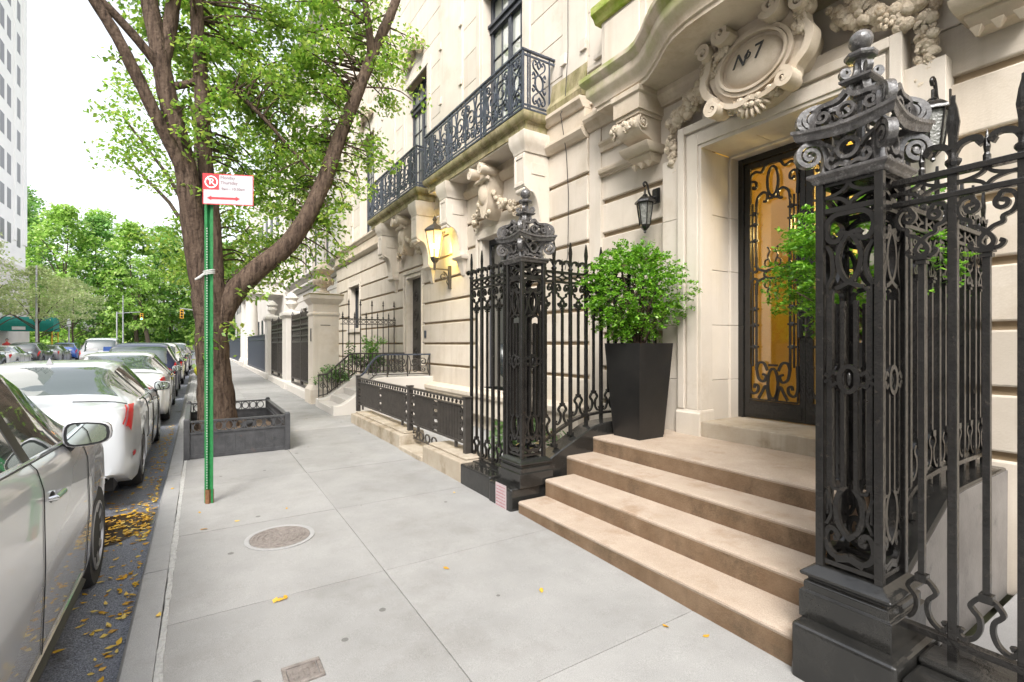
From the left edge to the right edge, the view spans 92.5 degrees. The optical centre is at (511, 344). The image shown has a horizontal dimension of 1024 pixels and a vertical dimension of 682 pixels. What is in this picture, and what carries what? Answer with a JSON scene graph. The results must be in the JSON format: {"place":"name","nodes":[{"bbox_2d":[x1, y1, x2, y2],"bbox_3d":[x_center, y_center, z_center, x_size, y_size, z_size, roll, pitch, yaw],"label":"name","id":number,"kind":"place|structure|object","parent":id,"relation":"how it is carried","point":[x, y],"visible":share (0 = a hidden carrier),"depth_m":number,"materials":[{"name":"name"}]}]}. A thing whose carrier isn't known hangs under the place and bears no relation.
{"place":"outdoors","nodes":[
{"label":"outdoors","id":0,"kind":"place"},
{"bbox_2d":[39,353,193,681],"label":"road","id":1,"kind":"structure","parent":0,"point":[73,661],"depth_m":3.35,"materials":[{"name":"asphalt"}]},
{"bbox_2d":[0,345,32,362],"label":"parked car","id":2,"kind":"object","parent":1,"relation":"on","point":[14,353],"visible":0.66,"depth_m":28.78,"materials":[{"name":"white paint"}]},
{"bbox_2d":[10,342,54,360],"bbox_3d":[-33.558,0.693,34.149,2.192,1.641,4.550,0,0,-33],"label":"parked car","id":3,"kind":"object","parent":1,"relation":"on","point":[40,351],"visible":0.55,"depth_m":32.93,"materials":[{"name":"black paint"}]},
{"bbox_2d":[0,374,112,681],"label":"parked car","id":4,"kind":"object","parent":1,"relation":"on","point":[52,510],"visible":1,"depth_m":2.32,"materials":[{"name":"silver metal"}]},
{"bbox_2d":[46,345,71,359],"bbox_3d":[-36.838,0.768,39.156,2.231,1.455,4.920,0,0,-33],"label":"parked car","id":5,"kind":"object","parent":1,"relation":"on","point":[61,352],"visible":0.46,"depth_m":38.47,"materials":[{"name":"grey paint"}]},
{"bbox_2d":[54,342,81,359],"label":"parked car","id":6,"kind":"object","parent":1,"relation":"on","point":[75,347],"visible":0.23,"depth_m":42.69,"materials":[{"name":"blue paint"}]},
{"bbox_2d":[0,358,169,491],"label":"parked car","id":7,"kind":"object","parent":1,"relation":"on","point":[122,399],"visible":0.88,"depth_m":5.42,"materials":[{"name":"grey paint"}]},
{"bbox_2d":[79,338,121,359],"bbox_3d":[-24.929,0.578,30.069,2.277,1.920,4.550,0,0,-33],"label":"parked car","id":8,"kind":"object","parent":1,"relation":"on","point":[92,345],"visible":0.32,"depth_m":28.27,"materials":[{"name":"grey paint"}]},
{"bbox_2d":[122,295,123,342],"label":"utility pole","id":9,"kind":"object","parent":1,"relation":"on","point":[122,319],"visible":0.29,"depth_m":72.35,"materials":[{"name":"silver metal"}]},
{"bbox_2d":[104,513,155,546],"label":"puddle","id":10,"kind":"object","parent":1,"relation":"on","point":[112,533],"visible":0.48,"depth_m":4.57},
{"bbox_2d":[80,352,182,419],"bbox_3d":[-8.882,0.897,11.183,2.231,1.455,4.920,0,0,-33],"label":"parked car","id":11,"kind":"object","parent":1,"relation":"on","point":[149,368],"visible":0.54,"depth_m":10.25,"materials":[{"name":"white paint"}]},
{"bbox_2d":[109,343,185,395],"bbox_3d":[-11.767,0.779,15.706,2.192,1.641,4.550,0,0,-33],"label":"parked car","id":12,"kind":"object","parent":1,"relation":"on","point":[164,353],"visible":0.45,"depth_m":14.31,"materials":[{"name":"blue paint"}]},
{"bbox_2d":[116,363,195,681],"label":"kerb","id":13,"kind":"structure","parent":1,"relation":"on","point":[137,663],"depth_m":3.21,"materials":[{"name":"concrete"}]},
{"bbox_2d":[152,379,196,681],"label":"kerb joint","id":14,"kind":"object","parent":13,"relation":"on","point":[158,670],"visible":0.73,"depth_m":3.19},
{"bbox_2d":[165,343,189,383],"bbox_3d":[-14.592,0.761,20.191,2.192,1.641,4.550,0,0,-33],"label":"parked car","id":15,"kind":"object","parent":1,"relation":"on","point":[174,347],"visible":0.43,"depth_m":19.12,"materials":[{"name":"white paint"}]},
{"bbox_2d":[172,342,194,369],"bbox_3d":[-20.849,0.724,30.196,2.192,1.641,4.550,0,0,-33],"label":"parked car","id":16,"kind":"object","parent":1,"relation":"on","point":[184,347],"visible":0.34,"depth_m":28.90,"materials":[{"name":"grey paint"}]},
{"bbox_2d":[179,347,192,374],"bbox_3d":[-17.788,0.835,25.251,2.231,1.455,4.920,0,0,-33],"label":"parked car","id":17,"kind":"object","parent":1,"relation":"on","point":[187,360],"visible":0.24,"depth_m":24.47,"materials":[{"name":"grey paint"}]},
{"bbox_2d":[52,426,708,681],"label":"fallen leaves","id":18,"kind":"object","parent":1,"relation":"on","point":[123,616],"visible":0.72,"depth_m":4.02,"materials":[{"name":"yellow plant"}]},
{"bbox_2d":[173,353,196,447],"bbox_3d":[-20.068,1.568,33.463,3.050,0.511,86.000,0,0,-33],"label":"pavement bed","id":19,"kind":"object","parent":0,"point":[190,377],"visible":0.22,"depth_m":16.94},
{"bbox_2d":[25,0,437,344],"label":"sky","id":20,"kind":"structure","parent":0,"point":[63,35],"materials":[{"name":"white"}]},
{"bbox_2d":[361,335,387,372],"bbox_3d":[-3.721,0.444,13.130,0.698,1.413,0.569,0,0,-33],"label":"shrub","id":21,"kind":"object","parent":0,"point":[372,349],"visible":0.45,"depth_m":13.06,"materials":[{"name":"green plant"}]},
{"bbox_2d":[163,360,803,681],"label":"sidewalk","id":22,"kind":"structure","parent":0,"point":[368,584],"depth_m":3.21,"materials":[{"name":"concrete"}]},
{"bbox_2d":[83,14,320,294],"bbox_3d":[-10.550,-4.775,16.709,6.705,12.854,7.619,0,0,16],"label":"street tree","id":23,"kind":"object","parent":22,"relation":"on","point":[128,156],"visible":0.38,"depth_m":15.62,"materials":[{"name":"green plant"}]},
{"bbox_2d":[195,173,252,503],"bbox_3d":[-2.826,-0.025,4.846,0.527,3.281,0.119,0,0,-11],"label":"parking sign","id":24,"kind":"object","parent":22,"relation":"on","point":[224,189],"visible":1,"depth_m":4.82,"materials":[{"name":"metal"}]},
{"bbox_2d":[190,418,271,432],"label":"pit soil","id":25,"kind":"structure","parent":22,"relation":"on","point":[259,422],"depth_m":8.30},
{"bbox_2d":[183,397,289,460],"bbox_3d":[-4.456,1.292,7.853,1.300,0.600,2.440,0,0,-33],"label":"tree guard","id":26,"kind":"object","parent":22,"relation":"on","point":[254,439],"visible":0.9,"depth_m":6.94,"materials":[{"name":"grey metal"}]},
{"bbox_2d":[88,0,432,430],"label":"street tree","id":27,"kind":"object","parent":22,"relation":"on","point":[158,30],"visible":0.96,"depth_m":8.22,"materials":[{"name":"green plant"}]},
{"bbox_2d":[263,301,281,378],"bbox_3d":[-10.194,-0.100,20.849,0.650,3.500,0.980,0,0,-33],"label":"stone post","id":28,"kind":"object","parent":22,"relation":"on","point":[272,308],"visible":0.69,"depth_m":20.45,"materials":[{"name":"stone"}]},
{"bbox_2d":[244,524,314,550],"bbox_3d":[-1.902,1.585,4.020,0.525,0.026,0.525,0,0,-33],"label":"manhole cover","id":29,"kind":"object","parent":22,"relation":"on","point":[279,537],"visible":1,"depth_m":4.00,"materials":[{"name":"metal"}]},
{"bbox_2d":[279,292,303,388],"bbox_3d":[-7.436,-0.050,16.560,0.650,3.400,1.080,0,0,-33],"label":"stone post","id":30,"kind":"object","parent":22,"relation":"on","point":[291,298],"visible":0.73,"depth_m":16.18,"materials":[{"name":"stone"}]},
{"bbox_2d":[281,656,325,681],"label":"valve box lid","id":31,"kind":"object","parent":22,"relation":"on","point":[306,671],"visible":0.97,"depth_m":2.42,"materials":[{"name":"metal"}]},
{"bbox_2d":[303,261,343,403],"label":"stone gate pier","id":32,"kind":"structure","parent":22,"relation":"on","point":[323,314],"depth_m":12.48,"materials":[{"name":"stone"}]},
{"bbox_2d":[304,382,1013,635],"bbox_3d":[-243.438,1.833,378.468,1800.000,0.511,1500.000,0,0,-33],"label":"ground","id":33,"kind":"structure","parent":0,"point":[989,615],"depth_m":3.60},
{"bbox_2d":[0,0,28,344],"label":"apartment tower","id":34,"kind":"structure","parent":33,"relation":"on","point":[13,121],"depth_m":48.56,"materials":[{"name":"brick"}]},
{"bbox_2d":[0,217,3,238],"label":"window","id":35,"kind":"structure","parent":34,"relation":"in","point":[1,219],"depth_m":45.75,"materials":[{"name":"grey glass"}]},
{"bbox_2d":[0,181,3,203],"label":"window","id":36,"kind":"structure","parent":34,"relation":"in","point":[1,184],"depth_m":45.55,"materials":[{"name":"grey glass"}]},
{"bbox_2d":[0,145,3,168],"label":"window","id":37,"kind":"structure","parent":34,"relation":"in","point":[1,148],"depth_m":45.65,"materials":[{"name":"grey glass"}]},
{"bbox_2d":[0,110,3,133],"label":"window","id":38,"kind":"structure","parent":34,"relation":"in","point":[1,113],"depth_m":45.65,"materials":[{"name":"grey glass"}]},
{"bbox_2d":[0,74,3,98],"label":"window","id":39,"kind":"structure","parent":34,"relation":"in","point":[1,78],"depth_m":45.65,"materials":[{"name":"grey glass"}]},
{"bbox_2d":[0,38,3,63],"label":"window","id":40,"kind":"structure","parent":34,"relation":"in","point":[1,42],"depth_m":45.65,"materials":[{"name":"grey glass"}]},
{"bbox_2d":[0,3,3,28],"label":"window","id":41,"kind":"structure","parent":34,"relation":"in","point":[1,7],"depth_m":45.65,"materials":[{"name":"grey glass"}]},
{"bbox_2d":[7,221,10,242],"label":"window","id":42,"kind":"structure","parent":34,"relation":"in","point":[8,223],"depth_m":47.46,"materials":[{"name":"grey glass"}]},
{"bbox_2d":[7,187,10,208],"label":"window","id":43,"kind":"structure","parent":34,"relation":"in","point":[8,189],"depth_m":47.46,"materials":[{"name":"grey glass"}]},
{"bbox_2d":[7,152,10,174],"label":"window","id":44,"kind":"structure","parent":34,"relation":"in","point":[8,155],"depth_m":47.24,"materials":[{"name":"grey glass"}]},
{"bbox_2d":[7,118,10,141],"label":"window","id":45,"kind":"structure","parent":34,"relation":"in","point":[8,121],"depth_m":47.46,"materials":[{"name":"grey glass"}]},
{"bbox_2d":[7,84,10,107],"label":"window","id":46,"kind":"structure","parent":34,"relation":"in","point":[8,87],"depth_m":47.46,"materials":[{"name":"grey glass"}]},
{"bbox_2d":[7,49,10,73],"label":"window","id":47,"kind":"structure","parent":34,"relation":"in","point":[8,53],"depth_m":47.35,"materials":[{"name":"grey glass"}]},
{"bbox_2d":[7,15,10,39],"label":"window","id":48,"kind":"structure","parent":34,"relation":"in","point":[8,19],"depth_m":47.35,"materials":[{"name":"grey glass"}]},
{"bbox_2d":[25,199,64,340],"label":"park tree","id":49,"kind":"object","parent":33,"relation":"on","point":[30,217],"visible":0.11,"depth_m":78.78,"materials":[{"name":"green plant"}]},
{"bbox_2d":[25,185,78,340],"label":"park tree","id":50,"kind":"object","parent":33,"relation":"on","point":[32,198],"visible":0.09,"depth_m":91.83,"materials":[{"name":"green plant"}]},
{"bbox_2d":[25,202,108,344],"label":"park tree","id":51,"kind":"object","parent":33,"relation":"on","point":[66,218],"visible":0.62,"depth_m":76.87,"materials":[{"name":"green plant"}]},
{"bbox_2d":[51,207,143,339],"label":"park tree","id":52,"kind":"object","parent":33,"relation":"on","point":[101,212],"visible":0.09,"depth_m":97.49,"materials":[{"name":"green plant"}]},
{"bbox_2d":[52,213,146,344],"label":"park tree","id":53,"kind":"object","parent":33,"relation":"on","point":[99,225],"visible":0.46,"depth_m":82.12,"materials":[{"name":"green plant"}]},
{"bbox_2d":[116,312,142,337],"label":"traffic signal","id":54,"kind":"object","parent":33,"relation":"on","point":[141,315],"visible":0.96,"depth_m":76.34,"materials":[{"name":"silver metal"}]},
{"bbox_2d":[87,271,179,342],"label":"park tree","id":55,"kind":"object","parent":33,"relation":"on","point":[156,297],"visible":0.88,"depth_m":80.83,"materials":[{"name":"green plant"}]},
{"bbox_2d":[90,219,178,342],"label":"park tree","id":56,"kind":"object","parent":33,"relation":"on","point":[120,243],"visible":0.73,"depth_m":81.16,"materials":[{"name":"green plant"}]},
{"bbox_2d":[41,326,234,343],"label":"undergrowth","id":57,"kind":"object","parent":33,"relation":"on","point":[141,333],"visible":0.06,"depth_m":85.07,"materials":[{"name":"green plant"}]},
{"bbox_2d":[123,222,193,343],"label":"park tree","id":58,"kind":"object","parent":33,"relation":"on","point":[162,238],"visible":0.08,"depth_m":101.73,"materials":[{"name":"green plant"}]},
{"bbox_2d":[128,234,194,344],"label":"park tree","id":59,"kind":"object","parent":33,"relation":"on","point":[172,332],"visible":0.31,"depth_m":87.04,"materials":[{"name":"green plant"}]},
{"bbox_2d":[159,238,234,349],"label":"park tree","id":60,"kind":"object","parent":33,"relation":"on","point":[182,329],"visible":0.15,"depth_m":86.31,"materials":[{"name":"green plant"}]},
{"bbox_2d":[228,337,240,363],"bbox_3d":[-25.133,0.625,43.879,0.300,2.250,23.000,0,0,-33],"label":"street fence","id":61,"kind":"object","parent":33,"relation":"on","point":[235,347],"visible":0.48,"depth_m":39.07,"materials":[{"name":"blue metal"}]},
{"bbox_2d":[245,334,264,376],"bbox_3d":[-13.288,0.650,25.465,0.300,2.200,10.010,0,0,-33],"label":"street fence","id":62,"kind":"object","parent":33,"relation":"on","point":[256,354],"visible":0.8,"depth_m":24.91,"materials":[{"name":"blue metal"}]},
{"bbox_2d":[235,132,289,366],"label":"stone townhouse","id":63,"kind":"structure","parent":33,"relation":"on","point":[249,315],"depth_m":32.76,"materials":[{"name":"stone"}]},
{"bbox_2d":[268,317,281,385],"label":"iron gate","id":64,"kind":"structure","parent":33,"relation":"on","point":[276,345],"depth_m":18.97,"materials":[{"name":"metal"}]},
{"bbox_2d":[287,309,307,399],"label":"iron gate","id":65,"kind":"structure","parent":33,"relation":"on","point":[299,346],"depth_m":14.66,"materials":[{"name":"metal"}]},
{"bbox_2d":[279,2,349,311],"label":"stone townhouse","id":66,"kind":"structure","parent":33,"relation":"on","point":[300,293],"depth_m":24.52,"materials":[{"name":"stone"}]},
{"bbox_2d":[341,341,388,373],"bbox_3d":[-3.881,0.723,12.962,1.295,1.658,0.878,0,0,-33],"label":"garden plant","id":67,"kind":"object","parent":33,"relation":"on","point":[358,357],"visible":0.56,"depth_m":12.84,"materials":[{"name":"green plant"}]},
{"bbox_2d":[461,459,502,498],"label":"plinth wall","id":68,"kind":"structure","parent":33,"relation":"on","point":[477,476],"depth_m":5.30,"materials":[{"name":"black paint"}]},
{"bbox_2d":[467,247,519,467],"bbox_3d":[-0.242,0.205,5.533,0.060,2.590,1.119,0,0,-33],"label":"iron fence","id":69,"kind":"object","parent":68,"relation":"on","point":[492,291],"visible":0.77,"depth_m":5.58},
{"bbox_2d":[489,189,556,511],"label":"iron gate pier","id":70,"kind":"structure","parent":33,"relation":"on","point":[526,472],"depth_m":4.87,"materials":[{"name":"black paint"}]},
{"bbox_2d":[496,482,505,509],"bbox_3d":[-0.110,1.485,4.784,0.006,0.240,0.195,0,0,-33],"label":"notice","id":71,"kind":"object","parent":70,"relation":"attached to","point":[501,495],"visible":1,"depth_m":4.77,"materials":[{"name":"pink"}]},
{"bbox_2d":[790,29,939,681],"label":"iron gate pier","id":72,"kind":"structure","parent":33,"relation":"on","point":[850,624],"depth_m":2.37,"materials":[{"name":"black paint"}]},
{"bbox_2d":[391,417,1016,654],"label":"areaway paving","id":73,"kind":"structure","parent":0,"point":[1007,631],"depth_m":2.92,"materials":[{"name":"concrete"}]},
{"bbox_2d":[316,372,432,417],"bbox_3d":[-3.308,1.197,11.724,2.280,0.906,1.860,0,0,-33],"label":"stoop","id":74,"kind":"object","parent":73,"relation":"on","point":[340,400],"visible":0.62,"depth_m":11.29,"materials":[{"name":"stone"}]},
{"bbox_2d":[311,363,356,393],"bbox_3d":[-4.454,1.005,12.282,1.219,1.100,0.886,0,0,-33],"label":"garden plant","id":75,"kind":"object","parent":74,"relation":"on","point":[345,373],"visible":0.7,"depth_m":12.20,"materials":[{"name":"green plant"}]},
{"bbox_2d":[318,352,404,396],"bbox_3d":[-3.768,0.751,12.391,2.172,1.058,0.059,0,0,-33],"label":"stair railing","id":76,"kind":"object","parent":74,"relation":"on","point":[340,371],"visible":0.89,"depth_m":12.19,"materials":[{"name":"brown metal"}]},
{"bbox_2d":[360,353,430,378],"bbox_3d":[-2.655,0.597,11.181,1.690,0.755,0.053,0,0,-33],"label":"stair railing","id":77,"kind":"object","parent":74,"relation":"on","point":[387,374],"visible":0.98,"depth_m":11.23,"materials":[{"name":"black metal"}]},
{"bbox_2d":[351,410,487,481],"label":"stone kerb wall","id":78,"kind":"structure","parent":73,"relation":"on","point":[448,458],"depth_m":7.08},
{"bbox_2d":[355,375,471,453],"bbox_3d":[-1.823,1.075,7.899,0.100,0.890,4.830,0,0,-33],"label":"iron railing","id":79,"kind":"object","parent":78,"relation":"on","point":[450,423],"visible":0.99,"depth_m":7.10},
{"bbox_2d":[333,0,591,446],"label":"stone townhouse","id":80,"kind":"structure","parent":73,"relation":"on","point":[478,147],"depth_m":9.96,"materials":[{"name":"stone"}]},
{"bbox_2d":[355,287,358,327],"bbox_3d":[-5.392,-1.300,17.458,0.060,1.500,1.200,0,0,-33],"label":"window","id":81,"kind":"structure","parent":80,"relation":"in","point":[356,289],"depth_m":17.85,"materials":[{"name":"grey"}]},
{"bbox_2d":[340,299,395,376],"bbox_3d":[-3.852,-0.130,13.336,1.589,2.160,0.061,0,0,-33],"label":"spiked iron fence","id":82,"kind":"object","parent":80,"relation":"attached to","point":[366,319],"visible":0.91,"depth_m":13.27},
{"bbox_2d":[365,143,373,232],"bbox_3d":[-4.605,-5.200,16.300,0.170,3.300,1.400,0,0,-33],"label":"window","id":83,"kind":"structure","parent":80,"relation":"in","point":[370,176],"depth_m":16.80,"materials":[{"name":"grey"}]},
{"bbox_2d":[413,277,420,370],"bbox_3d":[-2.386,-0.515,12.757,0.072,2.430,1.000,0,0,-33],"label":"door","id":84,"kind":"structure","parent":80,"relation":"in","point":[416,282],"depth_m":12.89,"materials":[{"name":"wood"}]},
{"bbox_2d":[410,76,426,187],"bbox_3d":[-2.306,-5.200,12.726,0.170,3.300,1.400,0,0,-33],"label":"window","id":85,"kind":"structure","parent":80,"relation":"in","point":[419,122],"depth_m":12.97,"materials":[{"name":"grey"}]},
{"bbox_2d":[425,216,451,288],"bbox_3d":[-1.597,-1.990,10.566,0.615,1.560,0.407,0,0,-33],"label":"wall lantern","id":86,"kind":"object","parent":80,"relation":"attached to","point":[434,234],"depth_m":10.44,"materials":[{"name":"glass"}]},
{"bbox_2d":[489,239,518,387],"bbox_3d":[-0.063,-0.600,9.174,0.060,2.900,1.340,0,0,-33],"label":"window","id":87,"kind":"structure","parent":80,"relation":"in","point":[492,243],"depth_m":9.57,"materials":[{"name":"grey"}]},
{"bbox_2d":[488,0,521,128],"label":"window","id":88,"kind":"structure","parent":80,"relation":"in","point":[505,28],"depth_m":9.40,"materials":[{"name":"grey"}]},
{"bbox_2d":[560,54,568,268],"bbox_3d":[0.739,-4.178,6.987,0.124,6.345,0.688,0,0,8],"label":"cable","id":89,"kind":"object","parent":80,"relation":"attached to","point":[566,162],"visible":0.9,"depth_m":7.28,"materials":[{"name":"beige plastic"}]},
{"bbox_2d":[488,419,565,457],"bbox_3d":[0.192,1.142,5.950,1.023,0.828,1.064,0,0,5],"label":"garden plant","id":90,"kind":"object","parent":73,"relation":"on","point":[515,442],"visible":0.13,"depth_m":5.86,"materials":[{"name":"green plant"}]},
{"bbox_2d":[546,417,613,477],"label":"cheek wall","id":91,"kind":"structure","parent":73,"relation":"on","point":[580,441],"depth_m":5.21,"materials":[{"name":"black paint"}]},
{"bbox_2d":[535,241,657,447],"bbox_3d":[1.040,-0.005,5.526,1.880,2.171,0.060,0,0,-33],"label":"iron fence","id":92,"kind":"object","parent":91,"relation":"on","point":[568,288],"visible":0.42,"depth_m":5.28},
{"bbox_2d":[519,417,869,666],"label":"entrance steps","id":93,"kind":"structure","parent":73,"relation":"on","point":[714,522],"depth_m":3.71,"materials":[{"name":"brown stone"}]},
{"bbox_2d":[572,238,702,440],"bbox_3d":[1.260,-0.099,5.423,1.319,2.194,1.406,0,0,-33],"label":"potted shrub","id":94,"kind":"object","parent":93,"relation":"on","point":[638,370],"visible":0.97,"depth_m":5.17,"materials":[{"name":"green plant"}]},
{"bbox_2d":[759,175,979,489],"bbox_3d":[2.527,-0.112,3.591,1.319,2.219,1.369,0,0,-33],"label":"potted shrub","id":95,"kind":"object","parent":93,"relation":"on","point":[807,241],"visible":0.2,"depth_m":3.61,"materials":[{"name":"green plant"}]},
{"bbox_2d":[578,0,1023,595],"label":"stone townhouse","id":96,"kind":"structure","parent":73,"relation":"on","point":[698,106],"depth_m":5.26,"materials":[{"name":"stone"}]},
{"bbox_2d":[634,181,659,232],"bbox_3d":[1.624,-1.634,5.872,0.335,0.628,0.217,0,0,-33],"label":"wall lantern","id":97,"kind":"object","parent":96,"relation":"attached to","point":[644,203],"depth_m":5.81,"materials":[{"name":"black paint"}]},
{"bbox_2d":[745,148,805,423],"bbox_3d":[2.825,-0.605,5.307,0.126,2.860,0.666,0,0,-33],"label":"door leaf","id":98,"kind":"structure","parent":96,"relation":"in","point":[770,408],"depth_m":5.34,"materials":[{"name":"black paint"}]},
{"bbox_2d":[805,138,854,425],"bbox_3d":[3.188,-0.605,4.743,0.126,2.860,0.666,0,0,-33],"label":"door leaf","id":99,"kind":"structure","parent":96,"relation":"in","point":[810,189],"depth_m":4.99,"materials":[{"name":"black paint"}]},
{"bbox_2d":[924,76,951,162],"bbox_3d":[3.095,-1.634,3.584,0.335,0.628,0.217,0,0,-33],"label":"wall lantern","id":100,"kind":"object","parent":96,"relation":"attached to","point":[937,134],"depth_m":3.51,"materials":[{"name":"black paint"}]},
{"bbox_2d":[860,462,1007,644],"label":"cheek wall","id":101,"kind":"structure","parent":73,"relation":"on","point":[970,534],"depth_m":2.95,"materials":[{"name":"white stone"}]},
{"bbox_2d":[867,161,988,545],"bbox_3d":[2.647,-0.005,3.028,1.880,2.171,0.060,0,0,-33],"label":"iron fence","id":102,"kind":"object","parent":101,"relation":"on","point":[970,370],"visible":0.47,"depth_m":3.02,"materials":[{"name":"metal"}]},
{"bbox_2d":[902,643,1016,681],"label":"plinth wall","id":103,"kind":"structure","parent":73,"relation":"on","point":[935,665],"depth_m":2.11,"materials":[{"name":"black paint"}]},
{"bbox_2d":[891,72,1023,681],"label":"iron fence","id":104,"kind":"object","parent":103,"relation":"on","point":[952,636],"visible":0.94,"depth_m":2.13,"materials":[{"name":"metal"}]},
{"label":"opposite pavement","id":105,"kind":"structure","parent":0,"visible":0},
{"bbox_2d":[0,232,38,324],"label":"young street tree","id":106,"kind":"object","parent":105,"relation":"on","point":[4,306],"visible":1,"depth_m":33.82,"materials":[{"name":"green plant"}]},
{"bbox_2d":[0,316,59,344],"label":"awning","id":107,"kind":"object","parent":105,"relation":"on","point":[15,324],"visible":0.64,"depth_m":45.38,"materials":[{"name":"green fabric"}]},
{"bbox_2d":[35,265,37,341],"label":"utility pole","id":108,"kind":"object","parent":105,"relation":"on","point":[36,320],"visible":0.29,"depth_m":40.93,"materials":[{"name":"silver metal"}]},
{"bbox_2d":[0,265,96,341],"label":"young street tree","id":109,"kind":"object","parent":105,"relation":"on","point":[53,282],"visible":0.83,"depth_m":42.17,"materials":[{"name":"green plant"}]},
{"bbox_2d":[32,277,109,341],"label":"young street tree","id":110,"kind":"object","parent":105,"relation":"on","point":[81,302],"visible":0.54,"depth_m":54.20,"materials":[{"name":"green plant"}]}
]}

